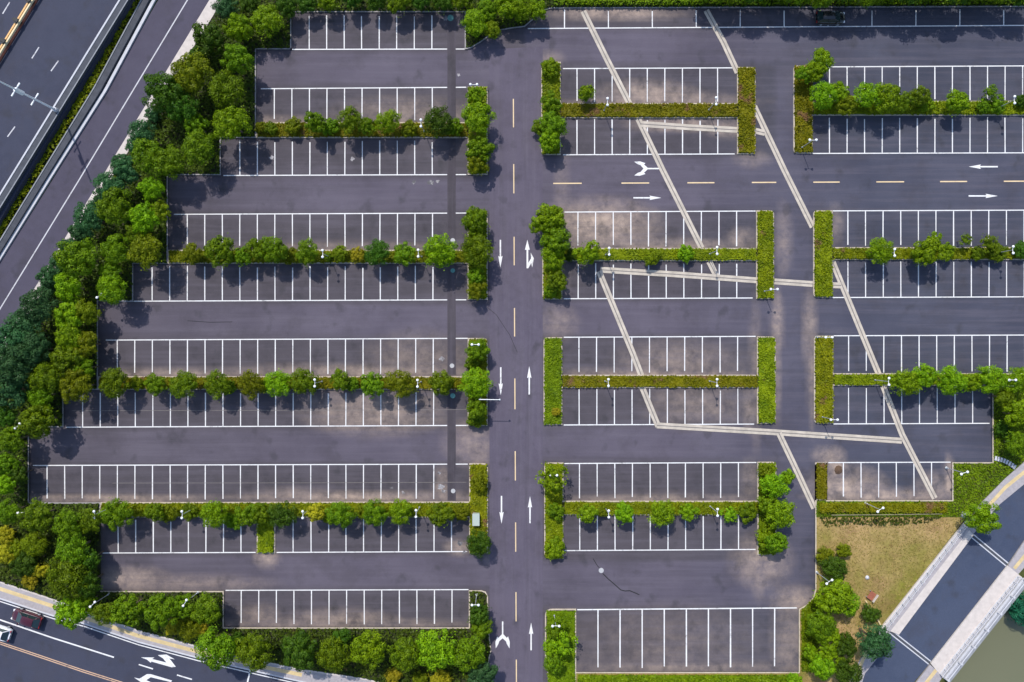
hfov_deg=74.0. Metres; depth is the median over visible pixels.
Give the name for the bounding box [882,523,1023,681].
road bridge
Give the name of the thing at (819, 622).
broadleaf tree
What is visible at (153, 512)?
broadleaf tree
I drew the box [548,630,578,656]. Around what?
broadleaf tree
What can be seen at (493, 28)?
broadleaf tree
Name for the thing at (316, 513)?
broadleaf tree
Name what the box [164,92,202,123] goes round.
broadleaf tree
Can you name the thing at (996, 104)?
round shrub
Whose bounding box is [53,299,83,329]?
broadleaf tree
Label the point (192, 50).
round shrub
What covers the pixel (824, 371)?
hedge
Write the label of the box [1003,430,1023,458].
broadleaf tree
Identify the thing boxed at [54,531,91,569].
broadleaf tree
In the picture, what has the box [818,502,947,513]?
hedge
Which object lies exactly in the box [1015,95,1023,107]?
round shrub
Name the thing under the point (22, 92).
highway mast
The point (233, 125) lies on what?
broadleaf tree
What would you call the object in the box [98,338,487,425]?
planting island
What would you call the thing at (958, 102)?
broadleaf tree
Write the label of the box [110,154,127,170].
round shrub
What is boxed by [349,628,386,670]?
broadleaf tree
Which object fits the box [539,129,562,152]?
broadleaf tree
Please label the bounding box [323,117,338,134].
round shrub
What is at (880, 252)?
broadleaf tree
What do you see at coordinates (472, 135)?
hedge
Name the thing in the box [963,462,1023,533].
pavement
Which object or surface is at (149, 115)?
round shrub
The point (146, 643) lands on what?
kerb
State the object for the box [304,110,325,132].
broadleaf tree
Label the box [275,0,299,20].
broadleaf tree
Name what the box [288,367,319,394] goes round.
broadleaf tree
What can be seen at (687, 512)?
broadleaf tree
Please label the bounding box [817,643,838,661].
broadleaf tree
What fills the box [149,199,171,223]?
broadleaf tree
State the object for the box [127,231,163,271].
broadleaf tree
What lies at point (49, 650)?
road
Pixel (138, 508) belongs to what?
hedge
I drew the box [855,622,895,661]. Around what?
broadleaf tree
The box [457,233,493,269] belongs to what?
broadleaf tree
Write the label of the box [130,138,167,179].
broadleaf tree
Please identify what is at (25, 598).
pavement
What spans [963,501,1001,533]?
broadleaf tree
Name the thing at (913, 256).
round shrub
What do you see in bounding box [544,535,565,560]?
round shrub
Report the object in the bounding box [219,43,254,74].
broadleaf tree
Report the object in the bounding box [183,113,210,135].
broadleaf tree
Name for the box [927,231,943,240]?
broadleaf tree
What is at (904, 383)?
broadleaf tree
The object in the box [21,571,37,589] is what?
round shrub
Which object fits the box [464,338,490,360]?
broadleaf tree
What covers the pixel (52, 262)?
round shrub
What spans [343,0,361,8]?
broadleaf tree
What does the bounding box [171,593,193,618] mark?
broadleaf tree
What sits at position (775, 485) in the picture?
broadleaf tree
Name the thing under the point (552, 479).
broadleaf tree
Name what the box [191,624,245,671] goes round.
broadleaf tree
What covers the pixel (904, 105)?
broadleaf tree
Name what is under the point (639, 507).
hedge
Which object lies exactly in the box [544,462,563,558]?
hedge
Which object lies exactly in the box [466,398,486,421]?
broadleaf tree
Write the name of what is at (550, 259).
broadleaf tree
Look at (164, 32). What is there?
slip road
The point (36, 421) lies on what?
broadleaf tree
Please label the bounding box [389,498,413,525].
broadleaf tree
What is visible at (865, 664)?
pavement
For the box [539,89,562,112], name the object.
broadleaf tree
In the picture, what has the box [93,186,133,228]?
broadleaf tree
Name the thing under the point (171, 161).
broadleaf tree
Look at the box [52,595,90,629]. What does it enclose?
broadleaf tree
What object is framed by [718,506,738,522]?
round shrub
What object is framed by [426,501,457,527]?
broadleaf tree
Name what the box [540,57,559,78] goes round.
round shrub
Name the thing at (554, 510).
round shrub
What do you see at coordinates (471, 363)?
round shrub
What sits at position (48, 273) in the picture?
broadleaf tree
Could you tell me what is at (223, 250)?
broadleaf tree
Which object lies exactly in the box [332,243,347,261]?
round shrub
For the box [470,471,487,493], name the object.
round shrub
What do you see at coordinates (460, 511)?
round shrub
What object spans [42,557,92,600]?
broadleaf tree
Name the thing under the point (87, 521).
broadleaf tree
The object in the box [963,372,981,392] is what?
broadleaf tree
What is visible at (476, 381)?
broadleaf tree
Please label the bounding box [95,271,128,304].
broadleaf tree
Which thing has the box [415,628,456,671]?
broadleaf tree
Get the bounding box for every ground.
[0,49,254,516]
[0,517,490,681]
[1,0,1023,681]
[201,0,1022,49]
[816,387,1023,516]
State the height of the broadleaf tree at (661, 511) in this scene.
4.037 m
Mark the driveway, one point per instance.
(516, 449)
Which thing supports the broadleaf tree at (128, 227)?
on the planting ground at (213, 170)
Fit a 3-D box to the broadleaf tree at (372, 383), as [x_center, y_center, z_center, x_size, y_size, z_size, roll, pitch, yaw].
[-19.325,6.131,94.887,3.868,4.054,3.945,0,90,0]
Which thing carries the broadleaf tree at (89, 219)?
on the planting ground at (213, 170)
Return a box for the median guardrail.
[0,0,37,60]
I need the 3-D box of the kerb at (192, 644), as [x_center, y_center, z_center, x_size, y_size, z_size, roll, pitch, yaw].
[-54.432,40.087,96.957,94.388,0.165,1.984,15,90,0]
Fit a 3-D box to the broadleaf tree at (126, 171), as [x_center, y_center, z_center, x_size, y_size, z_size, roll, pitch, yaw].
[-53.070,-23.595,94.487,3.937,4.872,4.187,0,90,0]
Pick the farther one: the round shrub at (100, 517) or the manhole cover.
the manhole cover
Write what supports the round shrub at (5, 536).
on the planting ground at (98, 548)
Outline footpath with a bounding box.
[1,0,217,358]
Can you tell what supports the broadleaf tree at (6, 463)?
on the planting ground at (213, 170)
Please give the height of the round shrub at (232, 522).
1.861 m
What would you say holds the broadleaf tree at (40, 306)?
on the planting ground at (213, 170)
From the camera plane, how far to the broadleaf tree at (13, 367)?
90.88 m
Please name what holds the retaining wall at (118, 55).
on the ground at (1021, 574)
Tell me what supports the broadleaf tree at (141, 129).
on the planting ground at (213, 170)
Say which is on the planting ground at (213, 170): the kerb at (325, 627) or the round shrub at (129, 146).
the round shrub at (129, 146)
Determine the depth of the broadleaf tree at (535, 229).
93.99 m
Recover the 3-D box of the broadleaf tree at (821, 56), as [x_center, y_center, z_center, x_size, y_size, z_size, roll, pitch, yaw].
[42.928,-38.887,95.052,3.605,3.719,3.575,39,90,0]
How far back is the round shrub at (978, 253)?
95.67 m
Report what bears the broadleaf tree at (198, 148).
on the planting ground at (213, 170)
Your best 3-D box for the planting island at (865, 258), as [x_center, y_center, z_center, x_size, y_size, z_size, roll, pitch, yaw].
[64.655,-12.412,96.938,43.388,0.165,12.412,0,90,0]
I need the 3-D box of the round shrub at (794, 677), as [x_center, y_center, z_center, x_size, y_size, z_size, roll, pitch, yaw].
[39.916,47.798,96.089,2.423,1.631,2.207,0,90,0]
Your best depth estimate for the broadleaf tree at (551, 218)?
93.10 m
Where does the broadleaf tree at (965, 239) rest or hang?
on the parking lot
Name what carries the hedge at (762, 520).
on the planting island at (652, 501)
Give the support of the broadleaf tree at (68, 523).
on the planting ground at (98, 548)
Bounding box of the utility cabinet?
[472,513,479,525]
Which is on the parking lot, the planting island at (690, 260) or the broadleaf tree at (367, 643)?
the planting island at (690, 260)
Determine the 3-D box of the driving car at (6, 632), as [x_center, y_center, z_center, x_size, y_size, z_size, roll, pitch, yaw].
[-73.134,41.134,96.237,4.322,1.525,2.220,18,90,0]
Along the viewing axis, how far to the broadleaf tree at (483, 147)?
93.46 m
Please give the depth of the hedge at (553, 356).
96.58 m
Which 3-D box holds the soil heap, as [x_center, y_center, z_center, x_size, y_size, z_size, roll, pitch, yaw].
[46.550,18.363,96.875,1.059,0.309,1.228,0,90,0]
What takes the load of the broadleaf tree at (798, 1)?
on the planting ground at (468, 42)
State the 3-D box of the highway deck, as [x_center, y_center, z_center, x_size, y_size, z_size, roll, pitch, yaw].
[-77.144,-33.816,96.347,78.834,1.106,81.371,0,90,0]
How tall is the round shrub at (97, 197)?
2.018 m
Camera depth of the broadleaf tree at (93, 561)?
93.14 m
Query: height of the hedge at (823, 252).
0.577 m
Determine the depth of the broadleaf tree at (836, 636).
93.68 m
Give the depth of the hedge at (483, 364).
96.55 m
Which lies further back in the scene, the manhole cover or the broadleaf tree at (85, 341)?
the manhole cover
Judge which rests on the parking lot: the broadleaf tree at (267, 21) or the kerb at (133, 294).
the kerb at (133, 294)
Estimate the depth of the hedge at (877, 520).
96.67 m
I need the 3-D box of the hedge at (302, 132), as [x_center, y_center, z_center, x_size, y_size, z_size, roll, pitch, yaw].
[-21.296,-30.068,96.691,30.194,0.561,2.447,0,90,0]
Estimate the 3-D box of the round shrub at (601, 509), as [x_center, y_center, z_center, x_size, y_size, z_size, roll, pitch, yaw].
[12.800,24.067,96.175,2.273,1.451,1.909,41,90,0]
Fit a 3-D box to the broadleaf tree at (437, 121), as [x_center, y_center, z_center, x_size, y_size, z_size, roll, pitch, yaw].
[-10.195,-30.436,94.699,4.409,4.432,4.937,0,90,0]
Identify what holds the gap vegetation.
on the ground at (1021, 574)
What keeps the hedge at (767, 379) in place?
on the planting island at (659, 386)
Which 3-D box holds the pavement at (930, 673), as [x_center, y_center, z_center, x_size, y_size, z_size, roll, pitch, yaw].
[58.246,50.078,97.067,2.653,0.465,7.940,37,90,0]
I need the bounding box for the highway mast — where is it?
[0,81,58,111]
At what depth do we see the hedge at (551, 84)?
96.59 m
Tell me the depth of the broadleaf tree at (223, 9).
94.04 m
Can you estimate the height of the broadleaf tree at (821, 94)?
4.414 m
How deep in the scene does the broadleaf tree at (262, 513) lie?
94.06 m
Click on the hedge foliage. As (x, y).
(685, 3)
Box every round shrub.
[0,525,14,543]
[0,544,15,563]
[8,538,28,557]
[8,551,39,577]
[20,531,48,557]
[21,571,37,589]
[32,563,50,577]
[37,282,56,296]
[48,255,67,272]
[59,238,75,252]
[67,222,86,241]
[92,187,109,204]
[97,507,110,523]
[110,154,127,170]
[124,137,144,154]
[129,375,142,391]
[144,105,162,121]
[161,501,178,522]
[165,618,178,634]
[175,616,201,641]
[180,502,199,521]
[187,44,205,60]
[197,623,207,636]
[223,380,236,394]
[224,513,240,529]
[232,631,244,644]
[254,122,265,132]
[259,379,269,392]
[263,121,277,135]
[280,245,297,264]
[284,116,301,136]
[322,507,334,524]
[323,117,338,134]
[324,252,332,261]
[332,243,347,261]
[345,376,358,390]
[351,246,364,263]
[355,502,369,518]
[383,668,402,681]
[400,119,417,137]
[412,670,427,681]
[429,668,451,681]
[448,117,463,135]
[450,502,469,521]
[464,358,479,368]
[466,413,484,427]
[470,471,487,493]
[531,119,545,135]
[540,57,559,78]
[543,284,558,296]
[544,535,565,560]
[545,502,565,520]
[551,408,560,415]
[564,248,576,261]
[595,505,607,516]
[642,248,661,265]
[677,244,694,262]
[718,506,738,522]
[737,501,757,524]
[755,526,773,549]
[756,463,771,477]
[786,672,802,681]
[815,545,834,567]
[818,554,848,584]
[836,542,852,558]
[861,603,881,623]
[910,246,924,263]
[915,97,935,111]
[938,241,955,261]
[970,246,984,261]
[976,97,990,113]
[986,243,1008,262]
[989,93,1006,114]
[991,419,1013,438]
[1010,240,1023,258]
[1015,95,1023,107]
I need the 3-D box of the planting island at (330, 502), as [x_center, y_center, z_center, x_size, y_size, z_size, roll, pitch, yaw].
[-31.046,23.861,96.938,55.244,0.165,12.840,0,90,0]
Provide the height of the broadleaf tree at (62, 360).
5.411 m
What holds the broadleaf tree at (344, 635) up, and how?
on the planting ground at (98, 548)
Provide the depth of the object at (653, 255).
95.44 m
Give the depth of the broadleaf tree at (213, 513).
93.38 m
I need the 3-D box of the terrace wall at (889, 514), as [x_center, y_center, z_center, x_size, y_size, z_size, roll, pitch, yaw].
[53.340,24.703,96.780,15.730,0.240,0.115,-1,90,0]
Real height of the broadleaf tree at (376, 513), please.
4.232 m
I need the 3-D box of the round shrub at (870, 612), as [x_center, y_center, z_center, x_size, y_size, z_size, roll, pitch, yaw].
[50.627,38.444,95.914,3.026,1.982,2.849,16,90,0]
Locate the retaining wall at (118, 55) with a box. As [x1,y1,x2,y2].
[0,0,155,261]
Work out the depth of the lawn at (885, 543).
96.89 m
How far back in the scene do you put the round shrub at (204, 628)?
95.60 m
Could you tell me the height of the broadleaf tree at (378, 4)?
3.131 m
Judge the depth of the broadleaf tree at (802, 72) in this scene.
94.46 m
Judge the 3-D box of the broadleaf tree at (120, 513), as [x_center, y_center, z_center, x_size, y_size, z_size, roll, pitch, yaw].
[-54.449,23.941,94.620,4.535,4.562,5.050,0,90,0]
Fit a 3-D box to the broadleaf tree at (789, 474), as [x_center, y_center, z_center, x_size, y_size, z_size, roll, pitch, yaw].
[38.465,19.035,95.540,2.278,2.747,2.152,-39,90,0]
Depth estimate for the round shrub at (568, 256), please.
95.84 m
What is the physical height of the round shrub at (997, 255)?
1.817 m
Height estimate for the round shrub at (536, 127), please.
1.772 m
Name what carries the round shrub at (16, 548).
on the planting ground at (98, 548)
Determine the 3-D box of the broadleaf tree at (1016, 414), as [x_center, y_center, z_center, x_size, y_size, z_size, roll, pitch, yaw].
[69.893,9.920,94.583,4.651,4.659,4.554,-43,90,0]
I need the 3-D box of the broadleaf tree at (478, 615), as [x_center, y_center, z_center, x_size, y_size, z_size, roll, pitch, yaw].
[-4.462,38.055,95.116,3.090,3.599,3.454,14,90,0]
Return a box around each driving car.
[0,624,12,641]
[11,608,43,628]
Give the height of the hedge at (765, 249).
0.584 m
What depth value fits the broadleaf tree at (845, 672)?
93.28 m
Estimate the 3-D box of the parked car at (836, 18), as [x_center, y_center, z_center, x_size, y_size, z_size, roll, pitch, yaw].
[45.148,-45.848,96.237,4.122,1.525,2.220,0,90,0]
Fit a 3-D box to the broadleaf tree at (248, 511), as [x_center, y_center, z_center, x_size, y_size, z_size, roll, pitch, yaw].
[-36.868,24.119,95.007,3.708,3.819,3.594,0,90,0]
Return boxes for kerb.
[0,582,374,681]
[0,598,303,681]
[28,48,291,513]
[100,590,490,661]
[290,6,1023,48]
[576,394,993,672]
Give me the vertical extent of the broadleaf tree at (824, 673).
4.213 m
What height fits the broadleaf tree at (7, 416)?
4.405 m
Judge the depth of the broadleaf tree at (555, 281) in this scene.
94.01 m
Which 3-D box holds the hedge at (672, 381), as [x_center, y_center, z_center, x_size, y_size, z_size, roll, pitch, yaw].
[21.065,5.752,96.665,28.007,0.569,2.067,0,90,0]
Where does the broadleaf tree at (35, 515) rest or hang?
on the planting ground at (213, 170)
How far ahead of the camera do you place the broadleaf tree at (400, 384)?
93.46 m
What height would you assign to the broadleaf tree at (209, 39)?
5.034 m
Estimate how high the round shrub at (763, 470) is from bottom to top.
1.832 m
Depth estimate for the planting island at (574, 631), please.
96.86 m
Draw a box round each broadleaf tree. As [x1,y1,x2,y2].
[0,323,31,359]
[0,337,36,392]
[0,375,32,410]
[0,405,19,426]
[0,426,29,452]
[0,452,23,475]
[0,473,18,494]
[0,498,26,524]
[3,308,45,337]
[7,462,32,484]
[16,401,60,439]
[16,497,56,532]
[17,287,62,325]
[17,331,52,367]
[25,361,66,393]
[25,381,54,407]
[35,265,62,288]
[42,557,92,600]
[48,342,88,373]
[51,237,104,278]
[51,505,81,542]
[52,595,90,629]
[53,269,84,302]
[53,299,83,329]
[54,322,81,352]
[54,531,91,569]
[59,365,94,404]
[72,570,102,599]
[73,197,105,237]
[73,330,100,357]
[73,356,99,377]
[74,298,102,325]
[77,508,101,533]
[77,593,98,613]
[78,546,103,570]
[89,602,117,625]
[90,170,127,198]
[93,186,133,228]
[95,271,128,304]
[96,260,122,280]
[98,233,131,264]
[98,367,131,399]
[101,497,135,531]
[109,590,147,626]
[112,155,140,184]
[124,223,147,243]
[126,200,159,235]
[127,116,156,144]
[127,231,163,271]
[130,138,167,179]
[136,175,164,200]
[141,70,188,114]
[143,371,167,397]
[143,500,166,521]
[143,592,179,632]
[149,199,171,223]
[153,143,186,180]
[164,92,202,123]
[168,370,199,398]
[170,48,214,99]
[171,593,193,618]
[180,128,214,168]
[181,242,203,265]
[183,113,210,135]
[187,591,221,625]
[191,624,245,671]
[192,20,227,57]
[197,498,229,527]
[202,232,237,270]
[204,369,231,402]
[207,66,244,108]
[210,0,241,19]
[211,105,252,143]
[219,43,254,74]
[221,12,254,42]
[234,245,253,266]
[234,502,257,526]
[234,632,276,673]
[236,369,265,401]
[239,0,260,12]
[245,235,267,261]
[247,502,274,523]
[248,3,287,40]
[257,236,289,263]
[264,368,292,396]
[266,500,296,528]
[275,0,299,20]
[280,629,317,673]
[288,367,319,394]
[295,237,319,266]
[296,0,318,14]
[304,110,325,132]
[305,502,325,521]
[313,635,350,672]
[317,0,339,12]
[322,501,356,529]
[329,367,348,390]
[331,627,351,647]
[336,105,364,134]
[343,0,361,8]
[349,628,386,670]
[358,117,375,135]
[360,371,386,398]
[361,498,389,526]
[363,237,391,265]
[367,0,386,12]
[374,109,401,133]
[383,369,418,397]
[386,636,420,672]
[387,0,411,17]
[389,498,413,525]
[393,241,416,266]
[410,0,430,11]
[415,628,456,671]
[421,233,458,270]
[423,105,452,138]
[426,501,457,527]
[427,369,455,395]
[432,0,452,14]
[450,630,487,674]
[452,0,473,12]
[456,367,494,398]
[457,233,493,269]
[460,7,488,37]
[461,101,496,135]
[461,205,490,236]
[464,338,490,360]
[465,87,486,104]
[465,135,496,161]
[466,154,489,175]
[466,279,487,299]
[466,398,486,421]
[466,528,492,558]
[467,265,484,284]
[467,603,491,625]
[467,661,499,681]
[471,618,492,638]
[476,0,496,21]
[484,18,501,39]
[494,0,521,21]
[508,0,533,22]
[529,0,546,22]
[529,217,549,234]
[534,202,566,231]
[534,461,568,494]
[538,110,568,137]
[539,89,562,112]
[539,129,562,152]
[539,225,570,257]
[540,246,565,270]
[542,637,558,656]
[543,617,566,640]
[543,653,565,675]
[545,270,568,291]
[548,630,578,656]
[571,240,600,268]
[576,503,598,523]
[578,84,596,102]
[612,500,633,522]
[647,499,675,527]
[677,503,700,521]
[756,493,778,512]
[759,472,790,498]
[761,530,789,553]
[764,497,796,529]
[779,467,795,485]
[785,0,808,5]
[794,65,810,84]
[803,0,834,10]
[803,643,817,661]
[805,60,826,82]
[805,608,836,641]
[807,47,834,73]
[807,80,838,110]
[808,654,838,680]
[812,579,853,615]
[813,626,842,651]
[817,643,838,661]
[830,81,849,103]
[832,631,858,657]
[833,656,847,667]
[834,95,856,116]
[834,657,863,681]
[842,591,861,616]
[853,81,882,109]
[855,0,884,8]
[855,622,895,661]
[863,234,893,264]
[874,82,902,113]
[888,367,922,396]
[896,91,913,112]
[897,0,921,4]
[907,85,931,109]
[910,237,948,266]
[911,361,937,391]
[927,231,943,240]
[933,364,968,395]
[939,0,967,5]
[942,88,969,116]
[957,232,972,244]
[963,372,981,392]
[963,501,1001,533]
[976,364,1008,394]
[978,233,998,253]
[982,84,998,99]
[992,387,1016,408]
[999,399,1023,433]
[1001,0,1023,5]
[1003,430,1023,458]
[1004,366,1023,393]
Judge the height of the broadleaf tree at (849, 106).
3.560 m
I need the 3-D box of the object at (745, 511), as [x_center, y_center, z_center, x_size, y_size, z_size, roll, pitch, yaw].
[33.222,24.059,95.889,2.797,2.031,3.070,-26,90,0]
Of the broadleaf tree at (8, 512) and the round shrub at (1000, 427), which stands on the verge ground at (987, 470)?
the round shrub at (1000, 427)
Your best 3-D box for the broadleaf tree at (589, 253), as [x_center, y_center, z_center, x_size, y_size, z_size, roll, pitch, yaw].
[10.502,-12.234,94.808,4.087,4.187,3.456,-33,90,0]
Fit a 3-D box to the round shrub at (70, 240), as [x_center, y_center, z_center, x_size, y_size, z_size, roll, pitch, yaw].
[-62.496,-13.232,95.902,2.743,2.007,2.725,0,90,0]
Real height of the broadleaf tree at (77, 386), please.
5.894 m
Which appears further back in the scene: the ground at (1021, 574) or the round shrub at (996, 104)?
the ground at (1021, 574)
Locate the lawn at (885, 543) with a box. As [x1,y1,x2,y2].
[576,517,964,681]
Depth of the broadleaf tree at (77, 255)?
91.39 m
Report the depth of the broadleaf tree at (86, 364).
93.28 m
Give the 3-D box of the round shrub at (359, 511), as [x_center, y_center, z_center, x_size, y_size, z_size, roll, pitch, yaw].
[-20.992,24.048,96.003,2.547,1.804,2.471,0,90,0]
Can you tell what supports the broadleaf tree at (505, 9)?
on the planting ground at (468, 42)
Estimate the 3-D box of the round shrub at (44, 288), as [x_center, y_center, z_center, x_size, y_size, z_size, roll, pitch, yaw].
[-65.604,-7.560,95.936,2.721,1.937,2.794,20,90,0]
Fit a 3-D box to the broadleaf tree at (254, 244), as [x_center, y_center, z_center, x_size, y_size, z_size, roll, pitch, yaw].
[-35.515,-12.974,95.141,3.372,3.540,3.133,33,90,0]
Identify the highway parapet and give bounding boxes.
[0,0,130,211]
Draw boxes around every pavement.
[0,583,370,681]
[850,630,889,681]
[916,664,941,681]
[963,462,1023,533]
[1008,541,1023,573]
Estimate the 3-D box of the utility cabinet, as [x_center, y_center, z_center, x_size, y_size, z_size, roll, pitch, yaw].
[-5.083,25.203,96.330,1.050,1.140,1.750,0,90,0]
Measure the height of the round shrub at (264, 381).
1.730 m
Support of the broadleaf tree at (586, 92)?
on the parking lot
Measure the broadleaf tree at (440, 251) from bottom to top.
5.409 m
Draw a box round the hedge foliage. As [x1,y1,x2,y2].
[554,0,1023,5]
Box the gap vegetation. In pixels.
[0,0,139,237]
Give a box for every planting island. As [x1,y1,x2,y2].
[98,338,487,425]
[100,463,487,552]
[168,214,487,299]
[256,86,487,174]
[541,62,755,154]
[542,210,773,298]
[543,336,775,424]
[544,462,775,558]
[545,609,575,677]
[793,65,1023,153]
[813,210,1023,297]
[814,336,1021,423]
[815,462,826,499]
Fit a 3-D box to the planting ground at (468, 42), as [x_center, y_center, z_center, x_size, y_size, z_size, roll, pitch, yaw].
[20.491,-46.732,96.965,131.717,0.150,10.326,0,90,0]
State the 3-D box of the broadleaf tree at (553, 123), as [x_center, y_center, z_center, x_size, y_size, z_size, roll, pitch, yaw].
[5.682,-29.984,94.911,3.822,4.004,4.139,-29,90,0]
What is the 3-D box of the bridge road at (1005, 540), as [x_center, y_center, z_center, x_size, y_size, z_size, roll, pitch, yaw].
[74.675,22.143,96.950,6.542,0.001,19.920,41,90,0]
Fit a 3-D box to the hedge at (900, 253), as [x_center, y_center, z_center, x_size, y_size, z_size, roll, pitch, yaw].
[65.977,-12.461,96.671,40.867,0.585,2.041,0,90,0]
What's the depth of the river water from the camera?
99.60 m
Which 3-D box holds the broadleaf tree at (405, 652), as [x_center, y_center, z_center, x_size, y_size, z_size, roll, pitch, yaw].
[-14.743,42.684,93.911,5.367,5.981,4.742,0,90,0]
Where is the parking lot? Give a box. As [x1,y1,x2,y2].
[30,7,1023,681]
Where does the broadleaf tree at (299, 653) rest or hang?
on the planting ground at (98, 548)
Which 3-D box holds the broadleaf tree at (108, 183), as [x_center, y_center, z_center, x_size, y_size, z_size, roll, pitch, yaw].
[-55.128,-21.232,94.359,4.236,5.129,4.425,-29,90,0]
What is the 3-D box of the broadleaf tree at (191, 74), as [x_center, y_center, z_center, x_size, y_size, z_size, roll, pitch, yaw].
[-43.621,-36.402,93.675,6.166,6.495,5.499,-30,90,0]
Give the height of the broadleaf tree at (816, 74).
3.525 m
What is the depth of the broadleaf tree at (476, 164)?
93.94 m
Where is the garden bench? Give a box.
[866,590,878,602]
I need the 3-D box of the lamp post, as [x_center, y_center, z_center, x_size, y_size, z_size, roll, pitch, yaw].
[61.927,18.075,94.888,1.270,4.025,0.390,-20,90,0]
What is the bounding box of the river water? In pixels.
[951,591,1023,681]
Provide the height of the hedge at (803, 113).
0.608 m
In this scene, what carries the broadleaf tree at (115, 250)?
on the planting ground at (213, 170)
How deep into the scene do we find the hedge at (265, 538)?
96.52 m
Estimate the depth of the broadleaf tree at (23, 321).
92.04 m
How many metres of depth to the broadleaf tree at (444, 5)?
94.30 m
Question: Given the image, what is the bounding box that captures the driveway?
[490,46,542,681]
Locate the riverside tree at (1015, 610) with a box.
[1007,590,1023,625]
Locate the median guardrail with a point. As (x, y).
(19, 21)
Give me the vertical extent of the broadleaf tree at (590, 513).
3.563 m
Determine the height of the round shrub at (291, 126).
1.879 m
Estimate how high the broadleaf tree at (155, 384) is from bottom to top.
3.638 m
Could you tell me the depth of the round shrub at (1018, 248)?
95.66 m
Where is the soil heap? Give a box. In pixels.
[834,465,841,473]
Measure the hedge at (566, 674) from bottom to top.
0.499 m
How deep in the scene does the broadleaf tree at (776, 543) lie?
93.97 m
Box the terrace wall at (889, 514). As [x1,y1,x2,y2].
[831,513,940,514]
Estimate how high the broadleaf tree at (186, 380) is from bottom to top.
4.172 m
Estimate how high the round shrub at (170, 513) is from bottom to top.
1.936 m
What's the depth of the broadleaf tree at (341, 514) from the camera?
93.51 m
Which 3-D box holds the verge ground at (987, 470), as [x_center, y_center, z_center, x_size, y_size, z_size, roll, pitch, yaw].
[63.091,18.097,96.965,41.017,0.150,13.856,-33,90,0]
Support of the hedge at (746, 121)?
on the planting island at (653, 117)
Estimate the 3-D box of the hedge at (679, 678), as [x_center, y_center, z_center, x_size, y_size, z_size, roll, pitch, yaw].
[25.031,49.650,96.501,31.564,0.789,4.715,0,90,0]
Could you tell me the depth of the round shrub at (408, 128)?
95.53 m
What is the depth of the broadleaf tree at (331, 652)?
91.99 m
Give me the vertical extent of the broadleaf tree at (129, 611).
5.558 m
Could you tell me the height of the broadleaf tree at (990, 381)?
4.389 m
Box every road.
[0,0,208,335]
[0,600,296,681]
[862,635,928,681]
[973,485,1023,563]
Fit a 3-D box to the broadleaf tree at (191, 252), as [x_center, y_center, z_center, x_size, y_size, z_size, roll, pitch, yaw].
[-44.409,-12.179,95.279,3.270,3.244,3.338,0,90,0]
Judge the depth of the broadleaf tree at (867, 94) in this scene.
93.53 m
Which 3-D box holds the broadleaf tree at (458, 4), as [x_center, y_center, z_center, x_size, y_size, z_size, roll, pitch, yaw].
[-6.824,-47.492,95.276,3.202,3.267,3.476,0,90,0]
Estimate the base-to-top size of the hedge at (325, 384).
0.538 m
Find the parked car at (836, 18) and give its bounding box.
[815,8,844,25]
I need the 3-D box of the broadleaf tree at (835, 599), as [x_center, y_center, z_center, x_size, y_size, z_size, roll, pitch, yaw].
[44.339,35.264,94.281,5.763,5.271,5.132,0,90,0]
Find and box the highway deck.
[0,0,137,225]
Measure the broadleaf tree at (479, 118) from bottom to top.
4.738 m
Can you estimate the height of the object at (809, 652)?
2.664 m
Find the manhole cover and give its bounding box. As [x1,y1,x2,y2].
[447,15,453,20]
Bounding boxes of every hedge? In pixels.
[98,376,467,389]
[100,502,469,517]
[168,250,466,263]
[256,517,273,553]
[257,121,467,137]
[467,86,487,173]
[467,213,487,299]
[468,338,487,425]
[469,464,487,551]
[541,61,560,154]
[542,210,562,298]
[543,337,562,424]
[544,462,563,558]
[546,610,575,681]
[560,102,737,117]
[562,374,757,388]
[563,500,758,515]
[564,247,756,260]
[577,674,790,681]
[737,66,756,153]
[756,210,774,298]
[757,337,775,423]
[758,462,776,555]
[793,65,813,152]
[800,596,821,672]
[813,100,1023,115]
[813,210,833,296]
[814,335,834,423]
[815,462,827,499]
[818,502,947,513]
[820,516,940,526]
[833,247,1023,259]
[833,373,1020,385]
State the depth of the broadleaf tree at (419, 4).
94.31 m
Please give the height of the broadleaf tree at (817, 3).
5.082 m
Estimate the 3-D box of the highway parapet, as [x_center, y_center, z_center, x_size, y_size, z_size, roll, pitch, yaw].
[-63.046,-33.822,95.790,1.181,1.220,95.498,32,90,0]
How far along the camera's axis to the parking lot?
97.00 m
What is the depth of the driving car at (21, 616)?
95.94 m
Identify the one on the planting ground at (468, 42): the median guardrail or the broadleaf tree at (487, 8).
the broadleaf tree at (487, 8)
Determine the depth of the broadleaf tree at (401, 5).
94.17 m
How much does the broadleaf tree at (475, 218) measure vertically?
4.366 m
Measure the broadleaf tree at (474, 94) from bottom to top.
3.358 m
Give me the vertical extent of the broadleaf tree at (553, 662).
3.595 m
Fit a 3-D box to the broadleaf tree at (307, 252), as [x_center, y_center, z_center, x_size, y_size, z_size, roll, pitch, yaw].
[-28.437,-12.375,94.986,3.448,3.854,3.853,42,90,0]
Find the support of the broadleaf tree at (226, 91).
on the planting ground at (213, 170)

